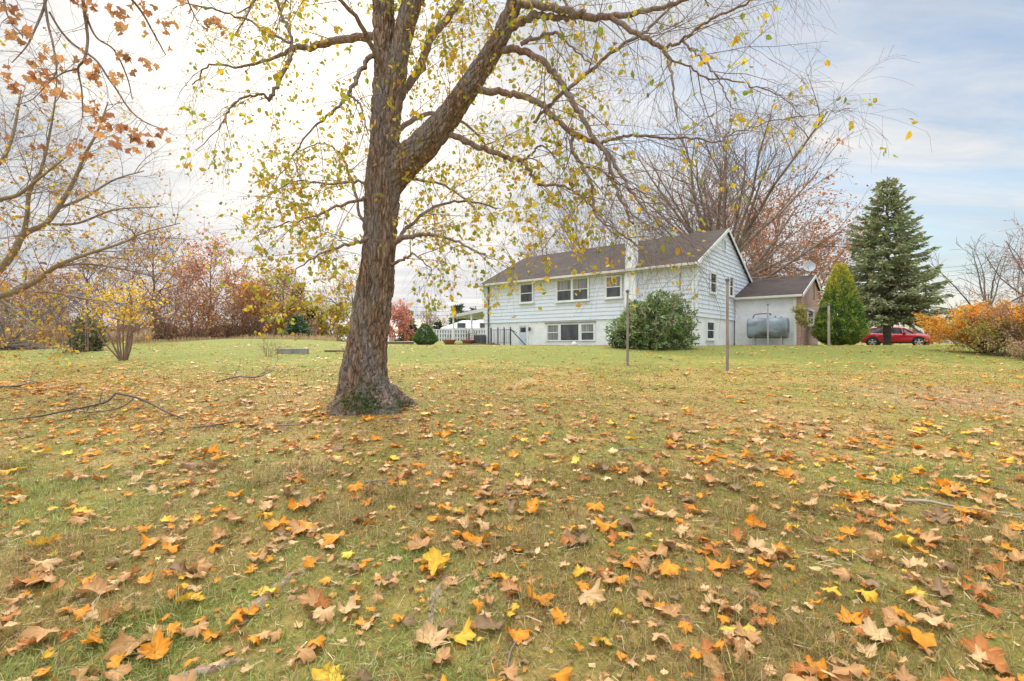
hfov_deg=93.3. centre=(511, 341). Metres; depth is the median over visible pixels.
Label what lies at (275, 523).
fallen leaf
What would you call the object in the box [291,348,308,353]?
concrete block
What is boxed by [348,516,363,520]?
fallen leaf
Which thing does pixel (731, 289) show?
window
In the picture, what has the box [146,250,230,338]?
woodland tree
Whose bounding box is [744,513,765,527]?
fallen leaf
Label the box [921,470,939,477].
fallen leaf
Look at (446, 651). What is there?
fallen leaf
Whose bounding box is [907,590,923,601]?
fallen leaf
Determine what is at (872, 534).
fallen leaf
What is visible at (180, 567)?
fallen leaf
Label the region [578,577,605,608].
fallen leaf
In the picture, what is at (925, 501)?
fallen stick
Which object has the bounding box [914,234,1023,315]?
bare tree
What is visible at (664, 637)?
fallen leaf
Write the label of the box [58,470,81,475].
fallen leaf
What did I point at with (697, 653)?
fallen leaf
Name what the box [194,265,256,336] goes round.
woodland tree
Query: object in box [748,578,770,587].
fallen leaf
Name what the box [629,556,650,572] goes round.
fallen leaf
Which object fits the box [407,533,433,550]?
fallen leaf
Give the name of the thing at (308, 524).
fallen leaf
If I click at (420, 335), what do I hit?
dwarf spruce
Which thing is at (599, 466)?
fallen leaf
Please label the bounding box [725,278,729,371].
clothes post
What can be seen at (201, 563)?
fallen leaf
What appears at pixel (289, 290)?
woodland tree
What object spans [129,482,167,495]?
fallen stick
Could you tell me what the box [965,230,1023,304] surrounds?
bare tree
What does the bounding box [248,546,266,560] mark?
fallen leaf
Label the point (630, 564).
fallen leaf
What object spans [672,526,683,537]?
fallen leaf
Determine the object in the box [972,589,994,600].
fallen leaf
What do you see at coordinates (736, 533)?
fallen leaf
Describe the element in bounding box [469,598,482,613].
fallen leaf
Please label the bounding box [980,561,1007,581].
fallen leaf
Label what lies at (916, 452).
fallen leaf
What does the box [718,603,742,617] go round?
fallen leaf
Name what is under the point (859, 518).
fallen leaf
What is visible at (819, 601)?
fallen leaf
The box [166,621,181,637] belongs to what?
fallen leaf
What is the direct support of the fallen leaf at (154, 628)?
on the lawn at (180, 353)
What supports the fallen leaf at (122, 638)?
on the lawn at (180, 353)
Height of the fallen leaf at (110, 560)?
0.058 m
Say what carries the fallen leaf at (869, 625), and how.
on the lawn at (180, 353)
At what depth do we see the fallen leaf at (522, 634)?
1.93 m
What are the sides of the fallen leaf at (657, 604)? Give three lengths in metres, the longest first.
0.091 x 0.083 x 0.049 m
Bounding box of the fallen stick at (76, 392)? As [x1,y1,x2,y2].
[66,379,87,399]
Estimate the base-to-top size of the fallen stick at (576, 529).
0.210 m
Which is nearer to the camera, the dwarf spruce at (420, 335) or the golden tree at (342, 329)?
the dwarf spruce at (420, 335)
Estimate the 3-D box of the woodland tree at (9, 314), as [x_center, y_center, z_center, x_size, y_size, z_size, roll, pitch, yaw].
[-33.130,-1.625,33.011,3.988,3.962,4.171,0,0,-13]
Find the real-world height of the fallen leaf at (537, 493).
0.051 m
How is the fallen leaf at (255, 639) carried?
on the lawn at (180, 353)
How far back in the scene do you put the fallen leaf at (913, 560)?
2.50 m
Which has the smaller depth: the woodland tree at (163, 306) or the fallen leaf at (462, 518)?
the fallen leaf at (462, 518)
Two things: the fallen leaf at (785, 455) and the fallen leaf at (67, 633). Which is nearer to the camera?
the fallen leaf at (67, 633)
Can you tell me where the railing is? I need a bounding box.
[490,327,525,344]
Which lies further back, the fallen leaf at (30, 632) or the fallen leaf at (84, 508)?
the fallen leaf at (84, 508)
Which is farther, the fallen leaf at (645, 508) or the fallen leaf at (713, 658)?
the fallen leaf at (645, 508)
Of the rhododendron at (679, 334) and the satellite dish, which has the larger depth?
the satellite dish
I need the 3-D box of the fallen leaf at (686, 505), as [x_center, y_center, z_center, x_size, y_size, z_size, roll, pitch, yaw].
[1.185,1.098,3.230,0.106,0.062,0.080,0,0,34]
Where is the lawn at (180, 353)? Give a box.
[0,339,1023,680]
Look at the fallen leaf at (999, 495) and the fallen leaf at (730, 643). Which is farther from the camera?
the fallen leaf at (999, 495)
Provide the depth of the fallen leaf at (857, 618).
2.05 m
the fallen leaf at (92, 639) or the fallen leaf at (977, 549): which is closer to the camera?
the fallen leaf at (92, 639)
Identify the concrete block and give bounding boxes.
[276,348,292,353]
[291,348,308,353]
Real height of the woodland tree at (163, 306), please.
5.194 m
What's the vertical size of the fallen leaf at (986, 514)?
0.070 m
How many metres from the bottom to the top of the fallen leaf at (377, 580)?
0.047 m
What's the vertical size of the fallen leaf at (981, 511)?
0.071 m
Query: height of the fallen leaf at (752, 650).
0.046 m
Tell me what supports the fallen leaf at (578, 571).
on the lawn at (180, 353)
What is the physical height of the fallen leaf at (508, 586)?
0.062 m
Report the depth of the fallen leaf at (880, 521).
2.98 m
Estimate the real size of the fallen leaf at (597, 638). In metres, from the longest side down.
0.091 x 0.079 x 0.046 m
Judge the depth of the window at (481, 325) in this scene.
46.12 m
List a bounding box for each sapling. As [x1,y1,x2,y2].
[69,274,168,359]
[789,303,812,345]
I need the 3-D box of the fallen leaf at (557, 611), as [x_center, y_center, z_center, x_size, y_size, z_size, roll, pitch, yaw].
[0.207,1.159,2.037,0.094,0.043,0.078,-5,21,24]
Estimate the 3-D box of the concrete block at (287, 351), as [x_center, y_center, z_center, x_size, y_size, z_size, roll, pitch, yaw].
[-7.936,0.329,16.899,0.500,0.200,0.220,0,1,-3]
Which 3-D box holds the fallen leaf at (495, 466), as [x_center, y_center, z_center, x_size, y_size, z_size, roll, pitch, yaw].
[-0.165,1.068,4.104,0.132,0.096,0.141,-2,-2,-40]
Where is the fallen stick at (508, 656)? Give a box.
[490,598,516,675]
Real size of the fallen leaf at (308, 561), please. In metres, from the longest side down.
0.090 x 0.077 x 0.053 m
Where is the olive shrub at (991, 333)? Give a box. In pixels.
[940,307,1023,355]
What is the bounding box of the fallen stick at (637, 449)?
[618,445,662,450]
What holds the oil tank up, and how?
on the lawn at (180, 353)
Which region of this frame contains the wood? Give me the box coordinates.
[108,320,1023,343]
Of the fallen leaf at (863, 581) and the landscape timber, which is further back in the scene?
the landscape timber
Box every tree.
[0,0,227,161]
[0,20,220,386]
[0,252,44,305]
[0,275,58,327]
[0,294,62,330]
[9,284,78,326]
[10,262,74,325]
[24,265,92,320]
[53,250,121,320]
[61,241,131,323]
[84,242,165,324]
[100,283,176,340]
[112,212,198,325]
[133,0,931,416]
[138,252,205,331]
[139,284,197,340]
[145,214,254,338]
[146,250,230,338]
[162,285,232,338]
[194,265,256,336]
[211,291,273,336]
[219,268,271,331]
[230,275,290,335]
[252,262,310,323]
[252,263,302,330]
[258,288,311,330]
[300,298,352,339]
[312,256,394,322]
[388,298,413,340]
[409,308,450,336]
[478,218,592,291]
[520,162,693,256]
[577,46,884,303]
[898,300,965,344]
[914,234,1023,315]
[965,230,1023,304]
[982,217,1023,342]
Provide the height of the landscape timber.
0.180 m
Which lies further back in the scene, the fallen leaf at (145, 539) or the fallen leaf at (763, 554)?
the fallen leaf at (145, 539)
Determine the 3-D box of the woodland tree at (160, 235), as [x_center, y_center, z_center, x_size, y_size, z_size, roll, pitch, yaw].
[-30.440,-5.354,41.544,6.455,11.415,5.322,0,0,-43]
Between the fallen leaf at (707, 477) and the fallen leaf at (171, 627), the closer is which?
the fallen leaf at (171, 627)
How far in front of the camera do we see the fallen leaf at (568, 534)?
2.76 m
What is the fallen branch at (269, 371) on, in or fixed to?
on the lawn at (180, 353)
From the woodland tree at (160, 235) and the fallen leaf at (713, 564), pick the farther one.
the woodland tree at (160, 235)
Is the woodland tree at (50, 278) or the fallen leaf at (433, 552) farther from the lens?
the woodland tree at (50, 278)
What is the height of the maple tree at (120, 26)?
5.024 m
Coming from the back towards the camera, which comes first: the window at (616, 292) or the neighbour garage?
the neighbour garage
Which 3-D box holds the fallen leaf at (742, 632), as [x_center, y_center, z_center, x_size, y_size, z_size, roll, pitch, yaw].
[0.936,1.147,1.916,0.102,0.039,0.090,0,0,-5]
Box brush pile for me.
[0,339,62,349]
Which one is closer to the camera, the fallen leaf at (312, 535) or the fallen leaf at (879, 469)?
the fallen leaf at (312, 535)
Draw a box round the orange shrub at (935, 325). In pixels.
[912,298,1023,352]
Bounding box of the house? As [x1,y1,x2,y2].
[450,219,820,345]
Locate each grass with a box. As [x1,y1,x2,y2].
[1,324,336,345]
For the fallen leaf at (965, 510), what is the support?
on the lawn at (180, 353)
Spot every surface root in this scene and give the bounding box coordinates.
[177,658,248,676]
[237,549,326,626]
[422,575,446,627]
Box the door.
[518,324,528,344]
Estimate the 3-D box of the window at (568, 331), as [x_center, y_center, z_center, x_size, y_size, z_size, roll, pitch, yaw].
[3.208,-0.543,26.893,1.292,0.986,0.055,0,0,40]
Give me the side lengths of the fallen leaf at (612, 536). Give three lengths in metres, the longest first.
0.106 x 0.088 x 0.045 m
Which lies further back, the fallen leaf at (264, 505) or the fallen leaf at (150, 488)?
the fallen leaf at (150, 488)
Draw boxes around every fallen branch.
[0,374,42,389]
[0,390,183,422]
[217,354,280,381]
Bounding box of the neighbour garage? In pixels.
[440,321,484,328]
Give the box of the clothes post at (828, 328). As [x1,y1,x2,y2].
[827,303,830,345]
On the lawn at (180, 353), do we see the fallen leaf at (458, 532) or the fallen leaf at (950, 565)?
the fallen leaf at (950, 565)
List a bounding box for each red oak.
[662,117,861,305]
[747,202,883,308]
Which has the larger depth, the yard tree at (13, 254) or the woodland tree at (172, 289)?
the woodland tree at (172, 289)
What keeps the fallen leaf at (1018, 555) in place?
on the lawn at (180, 353)
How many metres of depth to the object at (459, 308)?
71.64 m
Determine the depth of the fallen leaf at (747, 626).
1.95 m
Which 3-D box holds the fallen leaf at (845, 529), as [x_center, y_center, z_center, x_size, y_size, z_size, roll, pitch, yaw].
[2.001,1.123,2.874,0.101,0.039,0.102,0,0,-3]
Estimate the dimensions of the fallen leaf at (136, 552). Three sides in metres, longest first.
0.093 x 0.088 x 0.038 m
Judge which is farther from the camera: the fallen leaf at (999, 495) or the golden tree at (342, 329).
the golden tree at (342, 329)
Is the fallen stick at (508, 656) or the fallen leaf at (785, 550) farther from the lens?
the fallen leaf at (785, 550)
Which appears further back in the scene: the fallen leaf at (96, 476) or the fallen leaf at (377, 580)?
the fallen leaf at (96, 476)
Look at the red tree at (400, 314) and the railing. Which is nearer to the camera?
the railing
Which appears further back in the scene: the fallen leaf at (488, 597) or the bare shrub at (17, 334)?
the bare shrub at (17, 334)
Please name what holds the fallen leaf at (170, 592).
on the lawn at (180, 353)
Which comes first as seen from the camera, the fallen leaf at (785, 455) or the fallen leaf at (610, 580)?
the fallen leaf at (610, 580)
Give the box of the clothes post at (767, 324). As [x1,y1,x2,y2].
[767,304,768,344]
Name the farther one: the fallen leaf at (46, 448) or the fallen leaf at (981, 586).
the fallen leaf at (46, 448)
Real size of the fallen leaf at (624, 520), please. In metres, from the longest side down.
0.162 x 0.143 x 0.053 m
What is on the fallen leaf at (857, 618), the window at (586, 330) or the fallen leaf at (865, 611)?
the fallen leaf at (865, 611)
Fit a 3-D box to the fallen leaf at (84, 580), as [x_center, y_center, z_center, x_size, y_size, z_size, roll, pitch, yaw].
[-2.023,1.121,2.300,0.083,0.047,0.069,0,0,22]
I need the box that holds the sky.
[0,0,1023,342]
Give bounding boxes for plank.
[324,350,344,351]
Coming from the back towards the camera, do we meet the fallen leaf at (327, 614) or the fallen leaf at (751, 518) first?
the fallen leaf at (751, 518)
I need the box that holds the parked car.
[860,327,934,344]
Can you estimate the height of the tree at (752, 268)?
19.370 m
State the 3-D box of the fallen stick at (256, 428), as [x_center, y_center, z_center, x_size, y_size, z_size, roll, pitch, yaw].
[-2.659,0.980,5.602,0.598,0.063,0.123,0,0,-20]
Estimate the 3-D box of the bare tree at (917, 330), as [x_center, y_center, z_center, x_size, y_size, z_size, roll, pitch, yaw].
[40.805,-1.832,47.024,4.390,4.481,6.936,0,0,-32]
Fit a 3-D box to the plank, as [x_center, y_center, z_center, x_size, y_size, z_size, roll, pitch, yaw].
[-6.220,0.332,17.600,1.200,0.066,0.140,1,0,3]
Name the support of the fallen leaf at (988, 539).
on the lawn at (180, 353)
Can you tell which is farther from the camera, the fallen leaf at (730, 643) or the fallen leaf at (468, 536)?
the fallen leaf at (468, 536)
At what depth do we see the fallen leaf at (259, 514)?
3.11 m
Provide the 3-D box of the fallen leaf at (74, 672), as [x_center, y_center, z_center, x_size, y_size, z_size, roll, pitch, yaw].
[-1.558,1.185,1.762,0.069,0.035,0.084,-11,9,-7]
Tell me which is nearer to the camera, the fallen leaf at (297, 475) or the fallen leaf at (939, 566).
the fallen leaf at (939, 566)
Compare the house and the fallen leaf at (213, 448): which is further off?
the house
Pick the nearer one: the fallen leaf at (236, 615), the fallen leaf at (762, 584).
the fallen leaf at (236, 615)
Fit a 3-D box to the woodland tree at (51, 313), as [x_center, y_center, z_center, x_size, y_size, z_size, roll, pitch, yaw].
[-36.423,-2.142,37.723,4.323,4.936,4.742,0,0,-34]
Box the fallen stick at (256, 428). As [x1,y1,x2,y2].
[254,422,309,429]
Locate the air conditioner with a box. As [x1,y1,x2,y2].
[474,334,485,343]
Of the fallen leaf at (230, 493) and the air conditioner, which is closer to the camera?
the fallen leaf at (230, 493)
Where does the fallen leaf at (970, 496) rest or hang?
on the lawn at (180, 353)
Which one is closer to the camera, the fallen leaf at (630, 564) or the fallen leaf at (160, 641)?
the fallen leaf at (160, 641)
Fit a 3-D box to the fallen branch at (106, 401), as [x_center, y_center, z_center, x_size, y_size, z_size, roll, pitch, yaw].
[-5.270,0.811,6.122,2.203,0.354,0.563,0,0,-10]
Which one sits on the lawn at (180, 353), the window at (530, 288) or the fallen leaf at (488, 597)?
the fallen leaf at (488, 597)
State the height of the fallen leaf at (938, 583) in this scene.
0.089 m
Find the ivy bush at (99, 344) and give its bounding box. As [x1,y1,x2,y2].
[61,315,109,351]
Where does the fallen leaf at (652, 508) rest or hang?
on the fallen leaf at (645, 508)
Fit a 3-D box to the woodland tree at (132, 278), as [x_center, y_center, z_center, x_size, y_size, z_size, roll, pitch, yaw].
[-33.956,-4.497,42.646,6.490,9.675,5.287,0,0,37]
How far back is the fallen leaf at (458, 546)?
2.68 m
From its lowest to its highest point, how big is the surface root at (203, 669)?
0.069 m
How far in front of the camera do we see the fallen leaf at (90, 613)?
2.07 m
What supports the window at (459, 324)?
in the neighbour garage
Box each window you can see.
[457,322,465,327]
[479,322,484,327]
[518,283,533,303]
[546,324,559,340]
[554,277,589,302]
[560,323,578,340]
[579,323,594,340]
[603,275,622,299]
[706,320,715,340]
[709,271,718,294]
[729,276,734,297]
[807,308,813,326]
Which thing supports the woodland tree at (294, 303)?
on the lawn at (180, 353)
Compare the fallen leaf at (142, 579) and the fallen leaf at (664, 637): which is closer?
the fallen leaf at (664, 637)
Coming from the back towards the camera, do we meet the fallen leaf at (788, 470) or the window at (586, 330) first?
the window at (586, 330)
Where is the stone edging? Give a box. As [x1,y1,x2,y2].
[453,343,499,344]
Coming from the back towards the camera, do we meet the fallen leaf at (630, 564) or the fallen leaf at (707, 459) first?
the fallen leaf at (707, 459)
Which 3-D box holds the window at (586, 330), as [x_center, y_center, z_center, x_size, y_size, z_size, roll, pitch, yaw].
[4.078,-0.543,26.162,0.968,0.986,0.055,0,0,40]
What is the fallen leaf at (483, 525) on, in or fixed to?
on the lawn at (180, 353)
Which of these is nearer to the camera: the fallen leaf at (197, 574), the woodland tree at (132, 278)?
the fallen leaf at (197, 574)
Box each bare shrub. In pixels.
[0,315,37,348]
[254,335,291,356]
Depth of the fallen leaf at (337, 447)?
4.69 m
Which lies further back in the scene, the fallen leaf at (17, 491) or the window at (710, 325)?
the window at (710, 325)
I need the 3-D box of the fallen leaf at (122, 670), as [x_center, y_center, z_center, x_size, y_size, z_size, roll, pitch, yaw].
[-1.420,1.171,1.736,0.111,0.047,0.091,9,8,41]
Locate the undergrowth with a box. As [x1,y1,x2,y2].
[0,314,323,340]
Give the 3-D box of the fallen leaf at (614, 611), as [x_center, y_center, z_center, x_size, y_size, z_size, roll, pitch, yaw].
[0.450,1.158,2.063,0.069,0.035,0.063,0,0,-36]
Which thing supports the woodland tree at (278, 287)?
on the lawn at (180, 353)
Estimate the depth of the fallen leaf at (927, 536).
2.78 m
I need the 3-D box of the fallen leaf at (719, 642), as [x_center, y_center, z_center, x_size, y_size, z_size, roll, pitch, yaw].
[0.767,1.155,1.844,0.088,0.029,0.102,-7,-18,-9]
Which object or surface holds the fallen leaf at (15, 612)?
on the lawn at (180, 353)
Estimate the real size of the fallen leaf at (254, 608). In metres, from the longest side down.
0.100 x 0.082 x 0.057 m
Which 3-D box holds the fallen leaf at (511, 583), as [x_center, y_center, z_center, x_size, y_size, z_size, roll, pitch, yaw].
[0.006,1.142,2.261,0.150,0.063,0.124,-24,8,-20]
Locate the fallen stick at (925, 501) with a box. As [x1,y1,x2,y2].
[901,484,1023,515]
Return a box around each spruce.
[283,313,313,337]
[397,310,417,340]
[412,323,438,344]
[432,320,442,328]
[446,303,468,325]
[468,307,477,320]
[829,177,956,344]
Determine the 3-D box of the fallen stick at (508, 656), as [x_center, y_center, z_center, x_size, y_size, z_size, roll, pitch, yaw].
[0.005,1.143,1.912,0.135,0.113,0.335,0,0,-12]
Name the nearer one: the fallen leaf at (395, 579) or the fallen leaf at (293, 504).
the fallen leaf at (395, 579)
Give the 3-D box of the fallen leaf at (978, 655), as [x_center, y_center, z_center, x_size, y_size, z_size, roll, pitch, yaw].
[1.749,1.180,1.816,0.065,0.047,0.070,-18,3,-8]
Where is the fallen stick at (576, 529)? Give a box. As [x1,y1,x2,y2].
[574,502,587,535]
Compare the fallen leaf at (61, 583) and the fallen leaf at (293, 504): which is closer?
the fallen leaf at (61, 583)
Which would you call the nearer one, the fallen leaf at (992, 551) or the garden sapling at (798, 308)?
the fallen leaf at (992, 551)
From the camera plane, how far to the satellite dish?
27.72 m
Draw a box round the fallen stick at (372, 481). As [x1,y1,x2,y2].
[362,480,386,483]
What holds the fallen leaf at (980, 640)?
on the fallen leaf at (998, 661)
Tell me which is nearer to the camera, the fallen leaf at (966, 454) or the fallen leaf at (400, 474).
the fallen leaf at (400, 474)
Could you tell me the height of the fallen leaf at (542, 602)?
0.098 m
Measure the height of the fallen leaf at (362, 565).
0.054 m
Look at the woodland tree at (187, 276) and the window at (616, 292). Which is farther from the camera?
the woodland tree at (187, 276)
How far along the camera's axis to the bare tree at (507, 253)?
48.43 m
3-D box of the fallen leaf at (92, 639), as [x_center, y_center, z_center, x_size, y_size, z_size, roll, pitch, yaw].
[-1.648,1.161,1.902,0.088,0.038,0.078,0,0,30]
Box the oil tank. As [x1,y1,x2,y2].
[747,313,789,344]
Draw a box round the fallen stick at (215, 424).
[187,412,247,428]
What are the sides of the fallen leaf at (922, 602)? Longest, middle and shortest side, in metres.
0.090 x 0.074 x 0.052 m
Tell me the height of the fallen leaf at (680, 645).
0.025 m
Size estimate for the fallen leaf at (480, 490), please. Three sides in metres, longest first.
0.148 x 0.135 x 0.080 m
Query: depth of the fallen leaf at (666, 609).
2.07 m
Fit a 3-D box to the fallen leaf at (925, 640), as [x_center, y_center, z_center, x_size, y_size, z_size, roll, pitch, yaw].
[1.612,1.162,1.938,0.130,0.056,0.157,0,0,37]
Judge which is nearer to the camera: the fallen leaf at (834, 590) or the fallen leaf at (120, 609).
the fallen leaf at (120, 609)
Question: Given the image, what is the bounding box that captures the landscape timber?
[388,342,413,343]
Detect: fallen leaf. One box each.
[0,467,19,475]
[0,487,24,496]
[0,593,26,605]
[1,609,21,620]
[3,494,26,502]
[3,575,41,582]
[13,637,43,645]
[20,626,59,647]
[23,534,56,545]
[25,564,55,588]
[28,666,51,675]
[29,557,64,570]
[31,446,51,452]
[39,650,55,658]
[42,579,66,594]
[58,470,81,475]
[59,627,77,642]
[67,515,88,524]
[69,661,93,678]
[71,604,90,620]
[73,506,93,513]
[76,576,118,594]
[77,572,96,584]
[80,631,109,643]
[82,602,99,619]
[92,472,109,479]
[96,601,135,626]
[100,660,132,680]
[101,627,151,661]
[104,556,119,569]
[104,651,126,668]
[118,565,141,581]
[125,550,145,558]
[128,570,153,583]
[130,469,153,480]
[135,648,144,659]
[138,533,160,549]
[138,627,173,655]
[143,455,159,459]
[143,644,169,659]
[144,484,158,493]
[145,624,166,634]
[152,458,170,464]
[161,534,177,543]
[162,541,181,552]
[166,584,181,598]
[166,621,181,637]
[168,559,193,573]
[176,591,205,602]
[180,557,213,572]
[181,461,202,469]
[183,620,208,637]
[183,657,198,668]
[186,572,201,577]
[188,513,202,523]
[190,487,207,497]
[201,627,223,641]
[202,460,218,466]
[205,442,219,454]
[209,527,225,534]
[210,528,226,540]
[222,610,242,623]
[227,509,247,520]
[228,489,243,496]
[235,603,258,614]
[246,633,260,645]
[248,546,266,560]
[254,511,272,518]
[259,499,275,510]
[263,515,289,529]
[264,582,280,591]
[267,628,280,641]
[282,486,302,495]
[287,643,317,663]
[288,498,305,509]
[289,518,305,534]
[290,470,302,477]
[297,520,319,532]
[297,586,324,606]
[299,497,316,507]
[303,557,315,569]
[306,532,320,538]
[307,635,325,651]
[310,488,324,499]
[312,606,335,625]
[314,592,331,608]
[320,530,346,546]
[330,444,345,451]
[338,597,360,612]
[346,481,363,491]
[347,563,359,569]
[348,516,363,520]
[356,561,369,573]
[362,485,373,494]
[363,486,376,491]
[372,589,384,601]
[373,572,381,585]
[380,572,398,584]
[396,468,411,480]
[399,609,416,626]
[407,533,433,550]
[412,621,447,650]
[419,546,450,563]
[426,557,445,575]
[429,647,453,666]
[439,615,455,630]
[442,576,457,590]
[448,616,475,644]
[451,530,468,541]
[453,540,470,553]
[454,513,469,528]
[465,532,490,546]
[469,455,485,464]
[469,519,488,532]
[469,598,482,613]
[474,502,491,515]
[476,606,502,629]
[477,483,492,494]
[480,593,494,605]
[480,609,492,617]
[485,464,499,471]
[497,661,518,680]
[498,577,523,598]
[499,578,517,590]
[504,498,520,513]
[505,626,529,644]
[515,476,532,485]
[525,584,555,608]
[526,497,540,512]
[531,489,550,496]
[550,606,570,625]
[560,529,585,547]
[560,534,575,545]
[564,521,579,533]
[573,564,585,576]
[575,579,589,591]
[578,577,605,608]
[586,501,604,511]
[592,635,614,645]
[594,462,613,469]
[594,516,617,531]
[599,566,612,576]
[601,574,617,582]
[604,529,620,541]
[610,608,624,616]
[614,464,627,471]
[615,574,628,584]
[617,512,638,530]
[618,555,639,570]
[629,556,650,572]
[633,475,646,485]
[637,463,652,472]
[637,554,650,569]
[637,589,654,599]
[637,594,651,606]
[638,503,652,514]
[639,542,667,556]
[640,495,654,506]
[643,502,655,511]
[648,565,661,575]
[649,632,669,641]
[652,600,664,614]
[654,508,676,517]
[657,558,683,575]
[659,602,679,617]
[662,542,675,552]
[663,442,677,447]
[671,642,685,651]
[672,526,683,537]
[677,496,694,501]
[678,620,692,633]
[682,503,698,512]
[690,648,702,658]
[693,455,711,466]
[694,536,709,541]
[697,473,715,482]
[700,637,725,656]
[701,542,721,557]
[703,653,734,680]
[704,593,726,604]
[705,555,729,571]
[706,638,724,649]
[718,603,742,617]
[720,622,755,636]
[722,629,735,635]
[722,637,739,645]
[724,560,742,566]
[724,632,746,648]
[724,637,755,654]
[730,527,747,541]
[732,646,747,665]
[734,621,760,642]
[740,447,754,457]
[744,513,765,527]
[744,562,761,574]
[745,589,761,596]
[746,602,769,612]
[748,536,774,556]
[748,569,761,578]
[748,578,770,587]
[752,614,765,627]
[756,551,777,561]
[757,556,772,566]
[770,543,791,556]
[771,541,793,553]
[777,466,794,475]
[780,452,793,457]
[787,661,817,675]
[792,470,798,476]
[798,497,817,505]
[800,655,827,679]
[807,599,821,603]
[820,586,840,595]
[829,567,856,581]
[834,503,850,512]
[836,604,863,624]
[838,491,857,496]
[839,525,862,535]
[844,490,864,501]
[851,616,896,642]
[852,607,874,615]
[854,512,869,522]
[854,576,873,587]
[854,588,878,603]
[855,642,876,657]
[864,492,887,502]
[865,528,885,541]
[865,550,884,557]
[865,579,882,588]
[868,466,887,473]
[869,633,891,644]
[874,519,889,529]
[876,502,902,511]
[880,611,893,626]
[881,605,904,626]
[887,655,908,662]
[890,472,902,482]
[890,533,913,550]
[894,624,936,649]
[901,556,927,567]
[903,586,924,599]
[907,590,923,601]
[911,445,929,455]
[913,530,941,542]
[913,608,944,625]
[916,597,940,613]
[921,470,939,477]
[922,503,952,523]
[926,560,945,569]
[926,580,948,588]
[930,485,956,495]
[931,575,954,596]
[933,561,957,572]
[936,477,955,485]
[939,447,956,456]
[949,514,970,524]
[950,484,958,491]
[950,515,973,523]
[953,504,971,515]
[959,447,971,456]
[960,580,974,589]
[960,630,1007,656]
[965,548,982,554]
[965,643,987,662]
[967,492,987,502]
[967,509,989,513]
[970,477,993,484]
[972,507,996,520]
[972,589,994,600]
[973,581,994,590]
[975,536,993,544]
[976,493,1002,506]
[976,603,1002,619]
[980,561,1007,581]
[982,651,1012,676]
[987,547,1007,559]
[992,493,1010,502]
[994,523,1018,539]
[999,457,1014,463]
[1005,518,1023,529]
[1008,550,1023,562]
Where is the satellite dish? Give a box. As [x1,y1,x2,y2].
[803,261,815,270]
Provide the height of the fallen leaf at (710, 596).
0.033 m
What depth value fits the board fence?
38.48 m
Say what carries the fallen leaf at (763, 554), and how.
on the lawn at (180, 353)
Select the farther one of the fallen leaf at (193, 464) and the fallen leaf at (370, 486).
the fallen leaf at (193, 464)
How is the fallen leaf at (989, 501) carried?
on the lawn at (180, 353)
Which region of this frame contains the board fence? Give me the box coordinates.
[433,329,484,340]
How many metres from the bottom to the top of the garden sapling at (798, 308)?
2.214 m
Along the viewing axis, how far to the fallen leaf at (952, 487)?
3.51 m
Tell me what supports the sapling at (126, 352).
on the lawn at (180, 353)
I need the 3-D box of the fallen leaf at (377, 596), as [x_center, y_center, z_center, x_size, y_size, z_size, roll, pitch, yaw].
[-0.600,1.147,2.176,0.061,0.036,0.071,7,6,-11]
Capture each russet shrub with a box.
[964,287,1023,347]
[977,335,1023,359]
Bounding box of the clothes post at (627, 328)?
[626,290,629,365]
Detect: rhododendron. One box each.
[603,288,700,349]
[608,328,639,347]
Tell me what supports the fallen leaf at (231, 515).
on the lawn at (180, 353)
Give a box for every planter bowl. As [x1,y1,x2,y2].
[443,333,455,344]
[462,328,473,343]
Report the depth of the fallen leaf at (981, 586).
2.28 m
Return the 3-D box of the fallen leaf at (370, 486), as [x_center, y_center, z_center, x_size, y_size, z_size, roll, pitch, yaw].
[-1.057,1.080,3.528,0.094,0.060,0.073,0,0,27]
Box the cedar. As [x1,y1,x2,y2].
[810,262,871,344]
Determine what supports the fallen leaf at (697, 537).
on the lawn at (180, 353)
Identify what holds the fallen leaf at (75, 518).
on the lawn at (180, 353)
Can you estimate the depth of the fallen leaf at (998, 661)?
1.79 m
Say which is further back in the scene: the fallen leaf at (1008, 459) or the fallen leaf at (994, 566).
the fallen leaf at (1008, 459)
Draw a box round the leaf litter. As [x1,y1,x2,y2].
[0,343,1023,680]
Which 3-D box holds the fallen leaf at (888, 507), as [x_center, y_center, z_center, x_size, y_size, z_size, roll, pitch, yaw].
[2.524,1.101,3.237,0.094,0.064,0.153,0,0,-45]
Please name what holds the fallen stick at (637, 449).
on the lawn at (180, 353)
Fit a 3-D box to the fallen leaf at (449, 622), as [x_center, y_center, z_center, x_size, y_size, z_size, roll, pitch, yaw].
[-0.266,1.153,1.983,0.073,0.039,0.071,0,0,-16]
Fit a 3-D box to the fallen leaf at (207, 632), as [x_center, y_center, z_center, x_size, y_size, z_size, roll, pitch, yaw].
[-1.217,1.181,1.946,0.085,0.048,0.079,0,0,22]
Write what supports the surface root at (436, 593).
on the lawn at (180, 353)
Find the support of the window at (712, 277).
in the house

